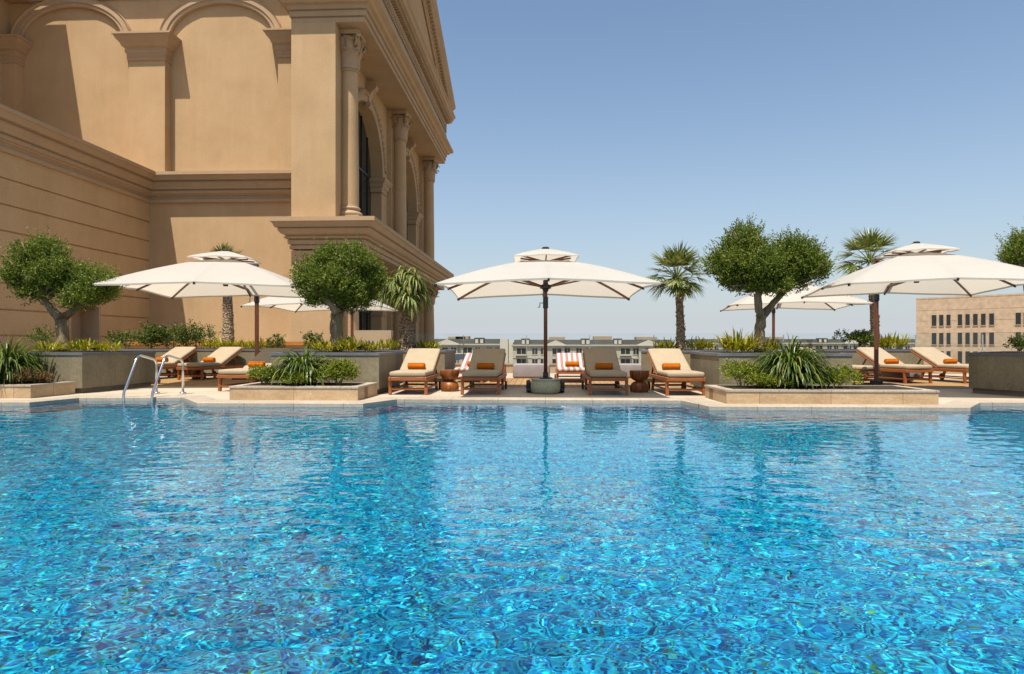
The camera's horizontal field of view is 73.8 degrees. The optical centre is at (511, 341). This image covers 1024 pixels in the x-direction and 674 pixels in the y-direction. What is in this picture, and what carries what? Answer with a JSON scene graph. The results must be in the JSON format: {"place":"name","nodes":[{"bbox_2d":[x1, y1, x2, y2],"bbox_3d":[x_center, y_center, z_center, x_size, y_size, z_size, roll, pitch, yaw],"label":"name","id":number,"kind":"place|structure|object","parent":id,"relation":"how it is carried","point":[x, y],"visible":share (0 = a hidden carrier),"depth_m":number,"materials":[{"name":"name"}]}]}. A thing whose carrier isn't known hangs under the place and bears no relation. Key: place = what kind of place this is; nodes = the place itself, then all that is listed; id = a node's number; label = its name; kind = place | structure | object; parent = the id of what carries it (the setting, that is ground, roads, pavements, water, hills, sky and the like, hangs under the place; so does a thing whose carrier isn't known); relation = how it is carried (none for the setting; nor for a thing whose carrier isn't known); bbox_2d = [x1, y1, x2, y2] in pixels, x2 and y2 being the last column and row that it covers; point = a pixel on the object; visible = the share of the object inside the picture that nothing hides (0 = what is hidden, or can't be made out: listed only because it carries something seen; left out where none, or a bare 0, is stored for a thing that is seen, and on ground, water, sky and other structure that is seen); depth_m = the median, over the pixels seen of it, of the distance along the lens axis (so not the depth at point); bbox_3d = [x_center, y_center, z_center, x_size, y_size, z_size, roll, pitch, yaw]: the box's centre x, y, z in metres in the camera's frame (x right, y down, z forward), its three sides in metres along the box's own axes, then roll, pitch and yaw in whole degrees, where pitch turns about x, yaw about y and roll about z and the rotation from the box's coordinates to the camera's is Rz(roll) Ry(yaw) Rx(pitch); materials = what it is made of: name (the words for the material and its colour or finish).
{"place":"outdoors","nodes":[
{"label":"outdoors","id":0,"kind":"place"},
{"bbox_2d":[0,0,455,350],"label":"hotel building","id":1,"kind":"structure","parent":0,"point":[275,136],"depth_m":30.59,"materials":[{"name":"paint"}]},
{"bbox_2d":[68,298,100,346],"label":"column","id":2,"kind":"structure","parent":1,"relation":"in","point":[87,325],"depth_m":27.33,"materials":[{"name":"beige"}]},
{"bbox_2d":[350,330,392,348],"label":"screen wall","id":3,"kind":"structure","parent":0,"point":[373,335],"depth_m":24.88,"materials":[{"name":"beige stone"}]},
{"bbox_2d":[434,336,508,362],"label":"apartment building","id":4,"kind":"structure","parent":0,"point":[456,343],"depth_m":200.54,"materials":[{"name":"beige"}]},
{"bbox_2d":[0,401,1023,673],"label":"pool water","id":5,"kind":"structure","parent":0,"point":[160,537],"depth_m":3.55,"materials":[{"name":"blue liquid"}]},
{"bbox_2d":[0,353,1023,404],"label":"pool deck","id":6,"kind":"structure","parent":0,"point":[947,395],"depth_m":12.99,"materials":[{"name":"stone"}]},
{"bbox_2d":[0,381,75,397],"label":"stone planter","id":7,"kind":"object","parent":6,"relation":"on","point":[32,389],"visible":1,"depth_m":12.06,"materials":[{"name":"stone"}]},
{"bbox_2d":[3,367,37,382],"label":"shrub","id":8,"kind":"object","parent":7,"relation":"on","point":[25,374],"visible":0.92,"depth_m":12.12,"materials":[{"name":"green plant"}]},
{"bbox_2d":[0,333,58,383],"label":"strap leaf clump","id":9,"kind":"object","parent":7,"relation":"in","point":[10,360],"visible":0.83,"depth_m":12.31,"materials":[{"name":"green plant"}]},
{"bbox_2d":[25,367,54,382],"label":"shrub","id":10,"kind":"object","parent":7,"relation":"on","point":[39,376],"visible":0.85,"depth_m":12.31,"materials":[{"name":"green plant"}]},
{"bbox_2d":[16,351,155,392],"bbox_3d":[-10.621,0.587,14.156,5.400,0.786,2.160,0,0,3],"label":"concrete planter","id":11,"kind":"object","parent":6,"relation":"on","point":[92,371],"visible":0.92,"depth_m":13.47,"materials":[{"name":"concrete"}]},
{"bbox_2d":[20,324,55,349],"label":"shrub","id":12,"kind":"object","parent":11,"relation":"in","point":[39,334],"visible":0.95,"depth_m":20.59,"materials":[{"name":"green plant"}]},
{"bbox_2d":[30,338,66,351],"bbox_3d":[-9.358,0.054,13.760,0.713,0.299,0.788,0,0,34],"label":"croton","id":13,"kind":"object","parent":11,"relation":"on","point":[49,347],"visible":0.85,"depth_m":13.67,"materials":[{"name":"green plant"}]},
{"bbox_2d":[0,226,128,351],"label":"olive tree","id":14,"kind":"object","parent":11,"relation":"on","point":[42,268],"visible":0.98,"depth_m":13.89,"materials":[{"name":"green plant"}]},
{"bbox_2d":[58,336,102,351],"bbox_3d":[-8.620,0.038,13.642,0.749,0.329,0.788,0,0,22],"label":"croton","id":15,"kind":"object","parent":11,"relation":"on","point":[82,345],"visible":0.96,"depth_m":13.52,"materials":[{"name":"green plant"}]},
{"bbox_2d":[88,340,125,351],"bbox_3d":[-8.176,0.069,13.844,0.685,0.268,0.779,0,0,3],"label":"croton","id":16,"kind":"object","parent":11,"relation":"on","point":[105,347],"visible":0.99,"depth_m":13.70,"materials":[{"name":"green plant"}]},
{"bbox_2d":[151,355,186,400],"bbox_3d":[-6.263,0.979,12.450,0.124,1.502,1.104,0,0,3],"label":"pool handrail","id":17,"kind":"object","parent":6,"relation":"on","point":[159,373],"visible":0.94,"depth_m":12.28,"materials":[{"name":"silver metal"}]},
{"bbox_2d":[71,348,343,376],"bbox_3d":[-8.726,0.587,20.150,8.600,0.786,1.600,0,0,3],"label":"concrete planter","id":18,"kind":"object","parent":6,"relation":"on","point":[245,356],"visible":0.18,"depth_m":19.37,"materials":[{"name":"concrete"}]},
{"bbox_2d":[103,328,139,347],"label":"shrub","id":19,"kind":"object","parent":18,"relation":"on","point":[118,338],"visible":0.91,"depth_m":20.47,"materials":[{"name":"green plant"}]},
{"bbox_2d":[131,319,170,347],"bbox_3d":[-10.820,-0.220,20.492,1.046,0.933,1.071,0,0,-45],"label":"shrub","id":20,"kind":"object","parent":18,"relation":"on","point":[143,338],"visible":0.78,"depth_m":20.35,"materials":[{"name":"green plant"}]},
{"bbox_2d":[145,322,195,348],"bbox_3d":[-10.222,-0.177,20.505,1.519,0.845,1.136,0,0,3],"label":"shrub","id":21,"kind":"object","parent":18,"relation":"on","point":[165,334],"visible":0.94,"depth_m":20.28,"materials":[{"name":"green plant"}]},
{"bbox_2d":[176,319,220,348],"bbox_3d":[-9.427,-0.232,20.486,1.265,0.957,1.030,0,0,-8],"label":"shrub","id":22,"kind":"object","parent":18,"relation":"on","point":[196,335],"visible":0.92,"depth_m":20.36,"materials":[{"name":"green plant"}]},
{"bbox_2d":[200,337,241,348],"bbox_3d":[-8.566,0.002,19.899,1.394,0.404,0.936,0,0,3],"label":"croton","id":23,"kind":"object","parent":18,"relation":"on","point":[216,343],"visible":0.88,"depth_m":19.82,"materials":[{"name":"green plant"}]},
{"bbox_2d":[210,242,242,346],"bbox_3d":[-8.519,-1.347,20.139,1.354,3.305,1.256,0,0,38],"label":"fan palm","id":24,"kind":"object","parent":18,"relation":"on","point":[228,330],"visible":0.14,"depth_m":20.01,"materials":[{"name":"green plant"}]},
{"bbox_2d":[233,336,266,348],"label":"croton","id":25,"kind":"object","parent":18,"relation":"on","point":[250,344],"visible":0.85,"depth_m":19.82,"materials":[{"name":"green plant"}]},
{"bbox_2d":[123,342,329,347],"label":"garden wall","id":26,"kind":"structure","parent":6,"relation":"on","point":[294,344],"depth_m":26.04,"materials":[{"name":"paint"}]},
{"bbox_2d":[217,348,291,390],"bbox_3d":[-5.351,0.559,14.415,0.770,0.853,1.942,0,0,9],"label":"sun lounger","id":27,"kind":"object","parent":6,"relation":"on","point":[263,355],"visible":0.45,"depth_m":13.81,"materials":[{"name":"beige fabric"}]},
{"bbox_2d":[273,334,285,347],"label":"young shrub","id":28,"kind":"object","parent":6,"relation":"on","point":[278,343],"visible":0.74,"depth_m":25.21,"materials":[{"name":"green plant"}]},
{"bbox_2d":[229,382,377,400],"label":"stone planter","id":29,"kind":"object","parent":6,"relation":"on","point":[345,391],"visible":1,"depth_m":11.47,"materials":[{"name":"stone"}]},
{"bbox_2d":[246,362,279,383],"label":"shrub","id":30,"kind":"object","parent":29,"relation":"on","point":[262,372],"visible":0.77,"depth_m":11.90,"materials":[{"name":"green plant"}]},
{"bbox_2d":[275,366,317,384],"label":"shrub","id":31,"kind":"object","parent":29,"relation":"on","point":[295,378],"visible":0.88,"depth_m":11.58,"materials":[{"name":"green plant"}]},
{"bbox_2d":[265,342,338,385],"bbox_3d":[-3.679,0.397,12.026,1.461,0.939,1.434,0,0,3],"label":"strap leaf clump","id":32,"kind":"object","parent":29,"relation":"in","point":[304,362],"visible":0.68,"depth_m":11.76,"materials":[{"name":"green plant"}]},
{"bbox_2d":[315,357,360,384],"bbox_3d":[-2.994,0.502,11.842,0.799,0.516,0.818,0,0,3],"label":"shrub","id":33,"kind":"object","parent":29,"relation":"on","point":[341,370],"visible":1,"depth_m":11.65,"materials":[{"name":"green plant"}]},
{"bbox_2d":[300,331,317,347],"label":"young shrub","id":34,"kind":"object","parent":6,"relation":"on","point":[310,336],"visible":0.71,"depth_m":25.17,"materials":[{"name":"green plant"}]},
{"bbox_2d":[240,297,397,341],"bbox_3d":[-5.725,-0.502,21.657,3.639,2.954,4.626,0,0,7],"label":"cantilever umbrella","id":35,"kind":"object","parent":6,"relation":"on","point":[295,305],"visible":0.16,"depth_m":21.94,"materials":[{"name":"white fabric"}]},
{"bbox_2d":[270,351,403,393],"bbox_3d":[-3.432,0.587,13.759,2.100,0.786,2.050,0,0,3],"label":"concrete planter","id":36,"kind":"object","parent":6,"relation":"on","point":[377,366],"visible":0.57,"depth_m":12.76,"materials":[{"name":"concrete"}]},
{"bbox_2d":[310,337,338,351],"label":"croton","id":37,"kind":"object","parent":36,"relation":"on","point":[318,346],"visible":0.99,"depth_m":13.43,"materials":[{"name":"green plant"}]},
{"bbox_2d":[283,233,395,351],"bbox_3d":[-3.487,-1.000,13.781,1.995,2.429,1.631,0,0,23],"label":"olive tree","id":38,"kind":"object","parent":36,"relation":"on","point":[338,280],"visible":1,"depth_m":13.57,"materials":[{"name":"green plant"}]},
{"bbox_2d":[331,335,371,351],"bbox_3d":[-3.193,0.010,13.457,0.829,0.384,0.798,0,0,15],"label":"croton","id":39,"kind":"object","parent":36,"relation":"on","point":[351,345],"visible":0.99,"depth_m":13.33,"materials":[{"name":"green plant"}]},
{"bbox_2d":[357,339,383,351],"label":"croton","id":40,"kind":"object","parent":36,"relation":"on","point":[370,348],"visible":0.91,"depth_m":13.56,"materials":[{"name":"green plant"}]},
{"bbox_2d":[388,348,440,394],"bbox_3d":[-1.885,0.559,13.545,0.770,0.853,1.942,0,0,3],"label":"sun lounger","id":41,"kind":"object","parent":6,"relation":"on","point":[429,357],"visible":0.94,"depth_m":13.57,"materials":[{"name":"beige fabric"}]},
{"bbox_2d":[407,363,425,368],"bbox_3d":[-1.887,0.475,13.481,0.346,0.132,0.131,0,0,7],"label":"rolled towel","id":42,"kind":"object","parent":41,"relation":"on","point":[416,365],"visible":1,"depth_m":13.43,"materials":[{"name":"orange fabric"}]},
{"bbox_2d":[440,369,458,391],"bbox_3d":[-1.242,0.765,13.608,0.380,0.420,0.380,0,0,3],"label":"side table","id":43,"kind":"object","parent":6,"relation":"on","point":[449,376],"visible":1,"depth_m":13.46,"materials":[{"name":"brown wood"}]},
{"bbox_2d":[461,348,506,394],"bbox_3d":[-0.530,0.559,13.544,0.770,0.853,1.942,0,0,4],"label":"sun lounger","id":44,"kind":"object","parent":6,"relation":"on","point":[495,356],"visible":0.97,"depth_m":13.61,"materials":[{"name":"beige fabric"}]},
{"bbox_2d":[477,363,494,368],"bbox_3d":[-0.521,0.475,13.479,0.346,0.132,0.131,0,0,9],"label":"rolled towel","id":45,"kind":"object","parent":44,"relation":"on","point":[485,365],"visible":1,"depth_m":13.42,"materials":[{"name":"orange fabric"}]},
{"bbox_2d":[0,395,1023,410],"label":"pool coping","id":46,"kind":"object","parent":6,"relation":"on","point":[952,405],"visible":0.73,"depth_m":11.11,"materials":[{"name":"stone"}]},
{"bbox_2d":[122,355,159,400],"bbox_3d":[-6.778,0.979,12.475,0.124,1.502,1.104,0,0,3],"label":"pool handrail","id":47,"kind":"object","parent":46,"relation":"attached to","point":[132,370],"visible":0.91,"depth_m":12.32,"materials":[{"name":"silver metal"}]},
{"bbox_2d":[513,363,549,377],"bbox_3d":[0.537,0.785,18.695,1.000,0.380,0.750,0,0,3],"label":"ottoman","id":48,"kind":"object","parent":6,"relation":"on","point":[528,370],"visible":0.94,"depth_m":18.33,"materials":[{"name":"fabric"}]},
{"bbox_2d":[434,247,663,393],"bbox_3d":[0.641,-0.422,13.034,3.776,2.795,3.776,0,0,1],"label":"pole umbrella","id":49,"kind":"object","parent":6,"relation":"on","point":[544,271],"visible":1,"depth_m":12.79,"materials":[{"name":"fabric"}]},
{"bbox_2d":[151,377,972,388],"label":"timber deck","id":50,"kind":"structure","parent":6,"relation":"on","point":[521,382],"depth_m":16.46,"materials":[{"name":"brown wood"}]},
{"bbox_2d":[157,347,196,376],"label":"sun lounger","id":51,"kind":"object","parent":50,"relation":"on","point":[183,353],"visible":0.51,"depth_m":18.97,"materials":[{"name":"beige fabric"}]},
{"bbox_2d":[91,249,305,379],"bbox_3d":[-6.644,-0.580,16.250,3.956,3.110,5.028,0,0,-5],"label":"cantilever umbrella","id":52,"kind":"object","parent":50,"relation":"on","point":[225,273],"visible":0.9,"depth_m":14.92,"materials":[{"name":"fabric"}]},
{"bbox_2d":[176,347,244,379],"bbox_3d":[-8.089,0.559,18.413,0.770,0.853,1.942,0,0,12],"label":"sun lounger","id":53,"kind":"object","parent":50,"relation":"on","point":[223,356],"visible":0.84,"depth_m":18.34,"materials":[{"name":"beige fabric"}]},
{"bbox_2d":[329,349,455,381],"bbox_3d":[-3.005,0.587,17.568,2.880,0.786,2.000,0,0,3],"label":"concrete planter","id":54,"kind":"object","parent":50,"relation":"on","point":[446,360],"visible":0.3,"depth_m":16.60,"materials":[{"name":"concrete"}]},
{"bbox_2d":[375,337,399,349],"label":"croton","id":55,"kind":"object","parent":54,"relation":"on","point":[388,344],"visible":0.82,"depth_m":17.27,"materials":[{"name":"green plant"}]},
{"bbox_2d":[373,264,434,349],"bbox_3d":[-2.801,-0.851,17.218,1.777,2.214,1.411,0,0,3],"label":"shaggy palm","id":56,"kind":"object","parent":54,"relation":"on","point":[403,293],"visible":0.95,"depth_m":17.16,"materials":[{"name":"green plant"}]},
{"bbox_2d":[416,337,445,348],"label":"croton","id":57,"kind":"object","parent":54,"relation":"on","point":[432,344],"visible":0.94,"depth_m":17.19,"materials":[{"name":"green plant"}]},
{"bbox_2d":[454,353,482,382],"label":"sun lounger","id":58,"kind":"object","parent":50,"relation":"on","point":[463,367],"visible":0.27,"depth_m":17.29,"materials":[{"name":"fabric"}]},
{"bbox_2d":[554,353,584,382],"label":"sun lounger","id":59,"kind":"object","parent":50,"relation":"on","point":[561,360],"visible":0.88,"depth_m":17.27,"materials":[{"name":"fabric"}]},
{"bbox_2d":[565,361,578,366],"bbox_3d":[1.510,0.550,17.142,0.346,0.132,0.131,0,0,8],"label":"rolled towel","id":60,"kind":"object","parent":59,"relation":"on","point":[572,363],"visible":1,"depth_m":17.09,"materials":[{"name":"orange fabric"}]},
{"bbox_2d":[641,349,780,382],"bbox_3d":[4.788,0.587,17.237,3.320,0.786,1.900,0,0,3],"label":"concrete planter","id":61,"kind":"object","parent":50,"relation":"on","point":[646,363],"visible":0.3,"depth_m":16.38,"materials":[{"name":"concrete"}]},
{"bbox_2d":[651,338,687,348],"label":"croton","id":62,"kind":"object","parent":61,"relation":"on","point":[660,344],"visible":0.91,"depth_m":17.02,"materials":[{"name":"green plant"}]},
{"bbox_2d":[642,240,710,349],"bbox_3d":[4.103,-1.181,17.117,1.838,2.867,1.809,0,0,32],"label":"fan palm","id":63,"kind":"object","parent":61,"relation":"on","point":[674,259],"visible":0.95,"depth_m":16.98,"materials":[{"name":"green plant"}]},
{"bbox_2d":[685,336,716,349],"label":"croton","id":64,"kind":"object","parent":61,"relation":"on","point":[703,344],"visible":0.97,"depth_m":16.97,"materials":[{"name":"green plant"}]},
{"bbox_2d":[797,347,880,381],"bbox_3d":[7.658,0.559,16.307,0.770,0.853,1.942,0,0,-35],"label":"sun lounger","id":65,"kind":"object","parent":50,"relation":"on","point":[865,369],"visible":0.17,"depth_m":15.47,"materials":[{"name":"beige fabric"}]},
{"bbox_2d":[856,347,932,383],"bbox_3d":[9.413,0.559,16.938,0.770,0.853,1.942,0,0,-9],"label":"sun lounger","id":66,"kind":"object","parent":50,"relation":"on","point":[866,353],"visible":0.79,"depth_m":16.50,"materials":[{"name":"beige fabric"}]},
{"bbox_2d":[884,359,898,363],"bbox_3d":[9.385,0.475,16.876,0.346,0.132,0.131,0,0,-6],"label":"rolled towel","id":67,"kind":"object","parent":66,"relation":"on","point":[891,361],"visible":1,"depth_m":16.82,"materials":[{"name":"orange fabric"}]},
{"bbox_2d":[879,368,913,381],"bbox_3d":[9.678,0.790,17.223,0.816,0.370,0.816,0,0,3],"label":"pouf","id":68,"kind":"object","parent":50,"relation":"on","point":[892,374],"visible":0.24,"depth_m":16.91,"materials":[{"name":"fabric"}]},
{"bbox_2d":[801,241,1023,385],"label":"cantilever umbrella","id":69,"kind":"object","parent":50,"relation":"on","point":[916,268],"visible":0.99,"depth_m":12.51,"materials":[{"name":"white fabric"}]},
{"bbox_2d":[910,347,968,382],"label":"sun lounger","id":70,"kind":"object","parent":50,"relation":"on","point":[934,357],"visible":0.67,"depth_m":17.20,"materials":[{"name":"beige fabric"}]},
{"bbox_2d":[581,348,627,394],"bbox_3d":[1.802,0.559,13.446,0.770,0.853,1.942,0,0,2],"label":"sun lounger","id":71,"kind":"object","parent":6,"relation":"on","point":[593,356],"visible":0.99,"depth_m":13.52,"materials":[{"name":"beige fabric"}]},
{"bbox_2d":[595,363,612,369],"bbox_3d":[1.803,0.475,13.382,0.346,0.132,0.131,0,0,3],"label":"rolled towel","id":72,"kind":"object","parent":71,"relation":"on","point":[603,366],"visible":1,"depth_m":13.33,"materials":[{"name":"orange fabric"}]},
{"bbox_2d":[619,363,640,377],"bbox_3d":[3.135,0.785,18.703,0.950,0.380,0.750,0,0,3],"label":"ottoman","id":73,"kind":"object","parent":6,"relation":"on","point":[627,367],"visible":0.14,"depth_m":18.33,"materials":[{"name":"fabric"}]},
{"bbox_2d":[630,370,648,391],"bbox_3d":[2.494,0.765,13.363,0.380,0.420,0.380,0,0,18],"label":"side table","id":74,"kind":"object","parent":6,"relation":"on","point":[639,378],"visible":1,"depth_m":13.22,"materials":[{"name":"brown wood"}]},
{"bbox_2d":[647,348,705,394],"bbox_3d":[3.163,0.559,13.348,0.770,0.853,1.942,0,0,0],"label":"sun lounger","id":75,"kind":"object","parent":6,"relation":"on","point":[658,357],"visible":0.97,"depth_m":13.38,"materials":[{"name":"beige fabric"}]},
{"bbox_2d":[662,363,680,369],"bbox_3d":[3.099,0.475,13.286,0.346,0.132,0.131,0,0,0],"label":"rolled towel","id":76,"kind":"object","parent":75,"relation":"on","point":[671,366],"visible":1,"depth_m":13.23,"materials":[{"name":"orange fabric"}]},
{"bbox_2d":[455,363,968,373],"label":"parapet wall","id":77,"kind":"structure","parent":6,"relation":"on","point":[509,367],"depth_m":21.46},
{"bbox_2d":[463,335,982,362],"bbox_3d":[13.429,0.203,20.989,34.000,0.955,0.040,0,0,3],"label":"glass balustrade","id":78,"kind":"object","parent":77,"relation":"on","point":[653,344],"visible":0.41,"depth_m":21.41,"materials":[{"name":"clear glass"}]},
{"bbox_2d":[689,351,852,387],"bbox_3d":[4.857,0.587,13.128,2.420,0.786,2.100,0,0,3],"label":"concrete planter","id":79,"kind":"object","parent":6,"relation":"on","point":[706,362],"visible":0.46,"depth_m":12.15,"materials":[{"name":"concrete"}]},
{"bbox_2d":[711,328,764,351],"bbox_3d":[4.251,-0.051,12.930,0.980,0.506,1.052,0,0,-28],"label":"croton","id":80,"kind":"object","parent":79,"relation":"on","point":[738,342],"visible":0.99,"depth_m":12.76,"materials":[{"name":"green plant"}]},
{"bbox_2d":[695,213,839,351],"bbox_3d":[4.897,-1.151,13.022,2.684,2.677,1.496,0,0,3],"label":"olive tree","id":81,"kind":"object","parent":79,"relation":"on","point":[748,259],"visible":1,"depth_m":12.89,"materials":[{"name":"green plant"}]},
{"bbox_2d":[753,336,785,351],"bbox_3d":[4.913,0.021,13.158,0.729,0.362,0.854,0,0,3],"label":"croton","id":82,"kind":"object","parent":79,"relation":"on","point":[772,343],"visible":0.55,"depth_m":13.00,"materials":[{"name":"green plant"}]},
{"bbox_2d":[720,281,873,349],"bbox_3d":[8.352,-0.502,20.818,3.560,2.954,4.525,0,0,10],"label":"cantilever umbrella","id":83,"kind":"object","parent":6,"relation":"on","point":[793,300],"visible":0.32,"depth_m":19.33,"materials":[{"name":"white fabric"}]},
{"bbox_2d":[704,385,939,404],"bbox_3d":[5.025,0.865,11.333,3.330,0.231,1.270,0,0,3],"label":"stone planter","id":84,"kind":"object","parent":6,"relation":"on","point":[839,394],"visible":0.93,"depth_m":10.74,"materials":[{"name":"stone"}]},
{"bbox_2d":[716,358,767,386],"bbox_3d":[3.851,0.513,11.330,0.852,0.513,0.772,0,0,3],"label":"shrub","id":85,"kind":"object","parent":84,"relation":"on","point":[740,370],"visible":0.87,"depth_m":11.25,"materials":[{"name":"green plant"}]},
{"bbox_2d":[744,370,801,387],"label":"shrub","id":86,"kind":"object","parent":84,"relation":"on","point":[770,382],"visible":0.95,"depth_m":11.01,"materials":[{"name":"green plant"}]},
{"bbox_2d":[748,333,843,389],"bbox_3d":[4.657,0.322,11.397,1.638,1.016,1.486,0,0,3],"label":"strap leaf clump","id":87,"kind":"object","parent":84,"relation":"on","point":[798,363],"visible":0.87,"depth_m":11.09,"materials":[{"name":"green plant"}]},
{"bbox_2d":[808,363,863,386],"bbox_3d":[5.238,0.545,11.297,1.086,0.455,0.647,0,0,22],"label":"shrub","id":88,"kind":"object","parent":84,"relation":"on","point":[846,372],"visible":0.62,"depth_m":11.13,"materials":[{"name":"green plant"}]},
{"bbox_2d":[812,349,923,377],"bbox_3d":[9.772,0.587,19.145,2.650,0.786,1.600,0,0,3],"label":"concrete planter","id":89,"kind":"object","parent":6,"relation":"on","point":[905,356],"visible":0.21,"depth_m":18.34,"materials":[{"name":"concrete"}]},
{"bbox_2d":[831,328,880,348],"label":"shrub","id":90,"kind":"object","parent":89,"relation":"on","point":[863,337],"visible":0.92,"depth_m":18.84,"materials":[{"name":"green plant"}]},
{"bbox_2d":[834,227,900,347],"bbox_3d":[9.954,-1.494,19.050,2.052,3.556,1.989,0,0,3],"label":"fan palm","id":91,"kind":"object","parent":89,"relation":"in","point":[870,242],"visible":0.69,"depth_m":18.88,"materials":[{"name":"green plant"}]},
{"bbox_2d":[869,332,918,348],"bbox_3d":[10.510,-0.062,18.933,1.456,0.530,1.060,0,0,3],"label":"croton","id":92,"kind":"object","parent":89,"relation":"on","point":[887,341],"visible":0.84,"depth_m":18.77,"materials":[{"name":"green plant"}]},
{"bbox_2d":[968,351,1023,396],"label":"concrete planter","id":93,"kind":"object","parent":6,"relation":"on","point":[997,372],"visible":1,"depth_m":12.63,"materials":[{"name":"concrete"}]},
{"bbox_2d":[995,216,1023,290],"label":"olive tree","id":94,"kind":"object","parent":93,"relation":"on","point":[1012,253],"visible":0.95,"depth_m":13.28,"materials":[{"name":"green plant"}]},
{"bbox_2d":[1003,332,1023,351],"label":"shrub","id":95,"kind":"object","parent":93,"relation":"on","point":[1015,341],"visible":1,"depth_m":12.81,"materials":[{"name":"green plant"}]},
{"bbox_2d":[511,336,674,362],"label":"apartment building","id":96,"kind":"structure","parent":0,"point":[628,351],"depth_m":199.10,"materials":[{"name":"beige"}]},
{"bbox_2d":[509,342,685,362],"bbox_3d":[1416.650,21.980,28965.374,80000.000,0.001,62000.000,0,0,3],"label":"ground","id":97,"kind":"structure","parent":0,"point":[510,353],"depth_m":1433.46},
{"bbox_2d":[434,0,1023,341],"label":"sky","id":98,"kind":"structure","parent":0,"point":[611,134],"materials":[{"name":"blue"}]},
{"bbox_2d":[686,337,808,351],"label":"apartment building","id":99,"kind":"structure","parent":0,"point":[804,344],"depth_m":265.77,"materials":[{"name":"beige"}]},
{"bbox_2d":[806,337,914,348],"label":"apartment building","id":100,"kind":"structure","parent":0,"point":[823,343],"depth_m":264.13,"materials":[{"name":"beige"}]},
{"bbox_2d":[916,293,1023,363],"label":"office building","id":101,"kind":"structure","parent":0,"point":[957,327],"depth_m":110.67,"materials":[{"name":"beige stone"}]},
{"bbox_2d":[989,313,994,325],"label":"window","id":102,"kind":"structure","parent":101,"relation":"in","point":[991,315],"depth_m":108.15,"materials":[{"name":"grey glass"}]},
{"bbox_2d":[989,332,994,344],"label":"window","id":103,"kind":"structure","parent":101,"relation":"in","point":[991,334],"depth_m":108.10,"materials":[{"name":"grey glass"}]},
{"bbox_2d":[1015,313,1021,324],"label":"window","id":104,"kind":"structure","parent":101,"relation":"in","point":[1018,316],"depth_m":105.39,"materials":[{"name":"grey glass"}]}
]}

